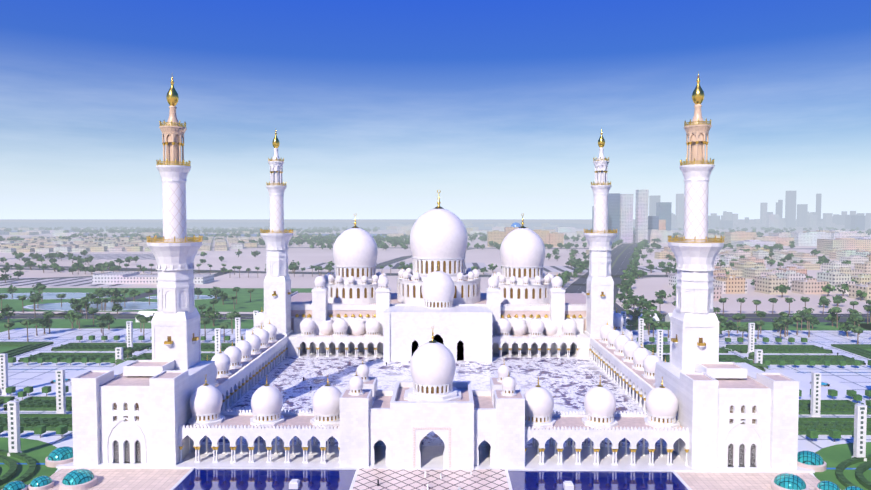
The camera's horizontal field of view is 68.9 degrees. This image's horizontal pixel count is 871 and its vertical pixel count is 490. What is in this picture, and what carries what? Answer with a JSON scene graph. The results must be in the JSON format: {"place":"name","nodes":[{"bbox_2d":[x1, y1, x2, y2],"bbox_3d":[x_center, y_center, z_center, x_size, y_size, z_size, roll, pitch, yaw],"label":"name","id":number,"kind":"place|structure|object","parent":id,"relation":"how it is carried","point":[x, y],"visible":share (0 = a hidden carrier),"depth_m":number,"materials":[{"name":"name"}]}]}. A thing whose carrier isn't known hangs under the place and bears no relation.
{"place":"outdoors","nodes":[
{"label":"outdoors","id":0,"kind":"place"},
{"bbox_2d":[4,293,212,310],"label":"road paving","id":1,"kind":"structure","parent":0,"point":[98,310],"depth_m":472.82,"materials":[{"name":"grey asphalt"}]},
{"bbox_2d":[1,293,218,309],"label":"pond","id":2,"kind":"structure","parent":0,"point":[109,305],"depth_m":478.06,"materials":[{"name":"blue liquid"}]},
{"bbox_2d":[0,222,683,236],"bbox_3d":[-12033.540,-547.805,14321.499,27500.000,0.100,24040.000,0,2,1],"label":"ground","id":3,"kind":"structure","parent":0,"point":[224,225],"depth_m":5373.19,"materials":[{"name":"beige sand"}]},
{"bbox_2d":[174,469,687,489],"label":"pool","id":4,"kind":"structure","parent":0,"point":[247,479],"depth_m":157.33,"materials":[{"name":"blue liquid"}]},
{"bbox_2d":[353,468,508,489],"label":"paved plaza","id":5,"kind":"structure","parent":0,"point":[479,479],"depth_m":157.33,"materials":[{"name":"white stone"}]},
{"bbox_2d":[386,468,478,469],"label":"step","id":6,"kind":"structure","parent":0,"point":[430,469],"depth_m":163.47,"materials":[{"name":"white stone"}]},
{"bbox_2d":[3,446,862,489],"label":"glass dome","id":7,"kind":"object","parent":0,"point":[783,480],"visible":0.94,"depth_m":152.50,"materials":[{"name":"teal glass"}]},
{"bbox_2d":[201,356,665,446],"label":"courtyard floor","id":8,"kind":"structure","parent":0,"point":[561,383],"depth_m":255.73,"materials":[{"name":"white stone"}]},
{"bbox_2d":[48,468,820,489],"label":"paving","id":9,"kind":"structure","parent":0,"point":[138,479],"depth_m":158.49,"materials":[{"name":"white stone"}]},
{"bbox_2d":[0,243,869,321],"bbox_3d":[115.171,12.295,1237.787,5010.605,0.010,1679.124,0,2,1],"label":"asphalt roads","id":10,"kind":"structure","parent":0,"point":[620,265],"depth_m":683.12,"materials":[{"name":"grey asphalt"}]},
{"bbox_2d":[8,243,869,317],"bbox_3d":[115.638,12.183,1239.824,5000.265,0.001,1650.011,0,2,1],"label":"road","id":11,"kind":"structure","parent":10,"relation":"on","point":[614,262],"depth_m":757.74,"materials":[{"name":"grey asphalt"}]},
{"bbox_2d":[0,219,870,330],"bbox_3d":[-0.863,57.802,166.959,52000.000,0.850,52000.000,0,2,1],"label":"sand","id":12,"kind":"structure","parent":0,"point":[647,287],"depth_m":909.01,"materials":[{"name":"beige sand"}]},
{"bbox_2d":[0,254,673,286],"bbox_3d":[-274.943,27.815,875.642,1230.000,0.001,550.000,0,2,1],"label":"road","id":13,"kind":"structure","parent":12,"relation":"on","point":[470,265],"depth_m":787.12,"materials":[{"name":"grey asphalt"}]},
{"bbox_2d":[0,226,870,309],"bbox_3d":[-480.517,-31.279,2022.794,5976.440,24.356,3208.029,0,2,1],"label":"distant trees","id":14,"kind":"object","parent":12,"relation":"on","point":[630,293],"visible":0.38,"depth_m":1011.59,"materials":[{"name":"green plant"}]},
{"bbox_2d":[0,335,870,438],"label":"hedge","id":15,"kind":"object","parent":12,"relation":"on","point":[810,433],"visible":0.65,"depth_m":275.05,"materials":[{"name":"green plant"}]},
{"bbox_2d":[0,223,870,293],"bbox_3d":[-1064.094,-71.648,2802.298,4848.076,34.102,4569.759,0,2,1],"label":"city buildings","id":16,"kind":"structure","parent":12,"relation":"on","point":[836,279],"depth_m":966.97,"materials":[{"name":"beige concrete"}]},
{"bbox_2d":[0,194,870,286],"bbox_3d":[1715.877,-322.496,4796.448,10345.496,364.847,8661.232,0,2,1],"label":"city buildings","id":17,"kind":"structure","parent":12,"relation":"on","point":[800,238],"depth_m":1473.42,"materials":[{"name":"white concrete"}]},
{"bbox_2d":[1,229,870,286],"bbox_3d":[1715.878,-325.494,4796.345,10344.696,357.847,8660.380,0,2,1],"label":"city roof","id":18,"kind":"structure","parent":17,"relation":"on","point":[116,273],"depth_m":648.11,"materials":[{"name":"grey concrete"}]},
{"bbox_2d":[487,220,870,293],"bbox_3d":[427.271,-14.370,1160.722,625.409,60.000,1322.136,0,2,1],"label":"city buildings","id":19,"kind":"structure","parent":17,"relation":"on","point":[734,285],"depth_m":1146.53,"materials":[{"name":"beige concrete"}]},
{"bbox_2d":[511,222,520,226],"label":"blue dome","id":20,"kind":"object","parent":19,"relation":"on","point":[515,224],"visible":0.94,"depth_m":1442.38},
{"bbox_2d":[592,193,864,242],"bbox_3d":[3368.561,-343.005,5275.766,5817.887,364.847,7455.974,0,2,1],"label":"glass building","id":21,"kind":"structure","parent":17,"relation":"on","point":[850,222],"depth_m":3346.67,"materials":[{"name":"grey glass"}]},
{"bbox_2d":[656,191,836,229],"bbox_3d":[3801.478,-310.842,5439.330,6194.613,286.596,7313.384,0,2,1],"label":"glass building","id":22,"kind":"structure","parent":17,"relation":"on","point":[663,210],"depth_m":4223.42,"materials":[{"name":"glass"}]},
{"bbox_2d":[0,222,870,299],"bbox_3d":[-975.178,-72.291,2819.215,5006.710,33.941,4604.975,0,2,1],"label":"city buildings","id":23,"kind":"structure","parent":12,"relation":"on","point":[766,285],"depth_m":1120.83,"materials":[{"name":"beige concrete"}]},
{"bbox_2d":[1,266,870,362],"bbox_3d":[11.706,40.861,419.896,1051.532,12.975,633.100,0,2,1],"label":"trunk","id":24,"kind":"object","parent":12,"relation":"on","point":[648,324],"visible":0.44,"depth_m":374.35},
{"bbox_2d":[0,283,858,334],"bbox_3d":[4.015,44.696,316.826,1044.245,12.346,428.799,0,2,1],"label":"palm trees","id":25,"kind":"object","parent":24,"relation":"on","point":[849,323],"visible":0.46,"depth_m":384.66,"materials":[{"name":"green plant"}]},
{"bbox_2d":[0,263,870,371],"bbox_3d":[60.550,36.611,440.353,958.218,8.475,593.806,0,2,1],"label":"trees","id":26,"kind":"object","parent":24,"relation":"on","point":[835,309],"visible":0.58,"depth_m":369.52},
{"bbox_2d":[0,328,870,477],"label":"paving","id":27,"kind":"structure","parent":0,"point":[859,383],"depth_m":305.78,"materials":[{"name":"white stone"}]},
{"bbox_2d":[2,457,840,489],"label":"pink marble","id":28,"kind":"object","parent":27,"relation":"on","point":[93,481],"visible":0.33,"depth_m":153.46},
{"bbox_2d":[0,311,866,489],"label":"pylons","id":29,"kind":"object","parent":27,"relation":"on","point":[295,484],"visible":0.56,"depth_m":206.48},
{"bbox_2d":[56,351,814,472],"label":"colonnade","id":30,"kind":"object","parent":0,"point":[431,457],"depth_m":169.33,"materials":[{"name":"white stone"}]},
{"bbox_2d":[71,148,798,468],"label":"mosque","id":31,"kind":"structure","parent":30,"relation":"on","point":[707,434],"depth_m":178.21,"materials":[{"name":"white stone"}]},
{"bbox_2d":[162,183,186,238],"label":"shaft","id":32,"kind":"object","parent":31,"relation":"on","point":[174,209],"visible":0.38,"depth_m":183.56,"materials":[{"name":"white stone"}]},
{"bbox_2d":[270,196,283,230],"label":"shaft","id":33,"kind":"object","parent":31,"relation":"on","point":[277,213],"visible":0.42,"depth_m":296.39,"materials":[{"name":"white stone"}]},
{"bbox_2d":[413,427,450,468],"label":"door frame","id":34,"kind":"object","parent":31,"relation":"attached to","point":[431,428],"visible":1,"depth_m":163.46,"materials":[{"name":"white stone"}]},
{"bbox_2d":[114,261,755,423],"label":"windows","id":35,"kind":"structure","parent":31,"relation":"in","point":[511,296],"depth_m":317.06,"materials":[{"name":"grey glass"}]},
{"bbox_2d":[79,280,791,428],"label":"flat roofs","id":36,"kind":"structure","parent":31,"relation":"on","point":[479,401],"depth_m":175.77,"materials":[{"name":"white stone"}]},
{"bbox_2d":[190,208,677,416],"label":"domes","id":37,"kind":"structure","parent":36,"relation":"on","point":[438,233],"depth_m":296.90,"materials":[{"name":"white stone"}]},
{"bbox_2d":[159,104,711,164],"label":"minaret lanterns","id":38,"kind":"object","parent":31,"relation":"on","point":[699,132],"visible":0.81,"depth_m":182.44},
{"bbox_2d":[147,122,723,241],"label":"balconies","id":39,"kind":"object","parent":31,"relation":"on","point":[287,231],"visible":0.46,"depth_m":182.28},
{"bbox_2d":[147,72,724,452],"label":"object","id":40,"kind":"object","parent":31,"relation":"on","point":[172,97],"visible":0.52,"depth_m":184.19,"materials":[{"name":"gold metal"}]},
{"bbox_2d":[291,293,585,332],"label":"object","id":41,"kind":"object","parent":31,"relation":"on","point":[349,313],"depth_m":308.52,"materials":[{"name":"white stone"}]},
{"bbox_2d":[593,196,607,230],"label":"shaft","id":42,"kind":"object","parent":31,"relation":"on","point":[600,221],"visible":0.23,"depth_m":294.06,"materials":[{"name":"white stone"}]},
{"bbox_2d":[684,183,708,238],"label":"shaft","id":43,"kind":"object","parent":31,"relation":"on","point":[696,210],"visible":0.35,"depth_m":181.21,"materials":[{"name":"white stone"}]},
{"bbox_2d":[114,334,755,465],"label":"arched windows","id":44,"kind":"structure","parent":30,"relation":"on","point":[752,460],"depth_m":167.92,"materials":[{"name":"grey glass"}]},
{"bbox_2d":[0,342,870,489],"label":"lawn","id":45,"kind":"structure","parent":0,"point":[821,425],"depth_m":224.85,"materials":[{"name":"green plant"}]},
{"bbox_2d":[0,288,870,331],"bbox_3d":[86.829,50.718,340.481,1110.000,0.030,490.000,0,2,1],"label":"roadside grass","id":46,"kind":"structure","parent":0,"point":[245,304],"depth_m":452.40,"materials":[{"name":"green plant"}]},
{"bbox_2d":[135,311,671,325],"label":"city tent","id":47,"kind":"object","parent":46,"relation":"on","point":[149,313],"visible":0.19,"depth_m":391.69,"materials":[{"name":"white"}]},
{"bbox_2d":[0,346,870,489],"bbox_3d":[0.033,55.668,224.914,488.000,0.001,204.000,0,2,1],"label":"hedges","id":48,"kind":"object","parent":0,"point":[38,451],"depth_m":172.29,"materials":[{"name":"green plant"}]},
{"bbox_2d":[0,339,870,469],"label":"rill","id":49,"kind":"structure","parent":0,"point":[234,340],"depth_m":268.07,"materials":[{"name":"blue liquid"}]},
{"bbox_2d":[0,0,870,218],"label":"sky","id":50,"kind":"structure","parent":0,"point":[500,108],"materials":[{"name":"blue"}]},
{"bbox_2d":[29,367,851,399],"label":"plaza","id":51,"kind":"structure","parent":0,"point":[803,379],"depth_m":247.27,"materials":[{"name":"white stone"}]},
{"bbox_2d":[10,340,870,441],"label":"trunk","id":52,"kind":"object","parent":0,"point":[227,342],"visible":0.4,"depth_m":275.80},
{"bbox_2d":[356,367,579,489],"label":"kandura","id":53,"kind":"object","parent":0,"point":[459,488],"visible":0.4,"depth_m":157.52,"materials":[{"name":"white fabric"}]},
{"bbox_2d":[303,352,837,485],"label":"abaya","id":54,"kind":"object","parent":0,"point":[386,365],"visible":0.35,"depth_m":238.31,"materials":[{"name":"black fabric"}]},
{"bbox_2d":[620,189,870,242],"bbox_3d":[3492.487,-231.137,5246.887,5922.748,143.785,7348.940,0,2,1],"label":"city tower","id":55,"kind":"structure","parent":0,"point":[626,218],"depth_m":1633.20,"materials":[{"name":"grey concrete"}]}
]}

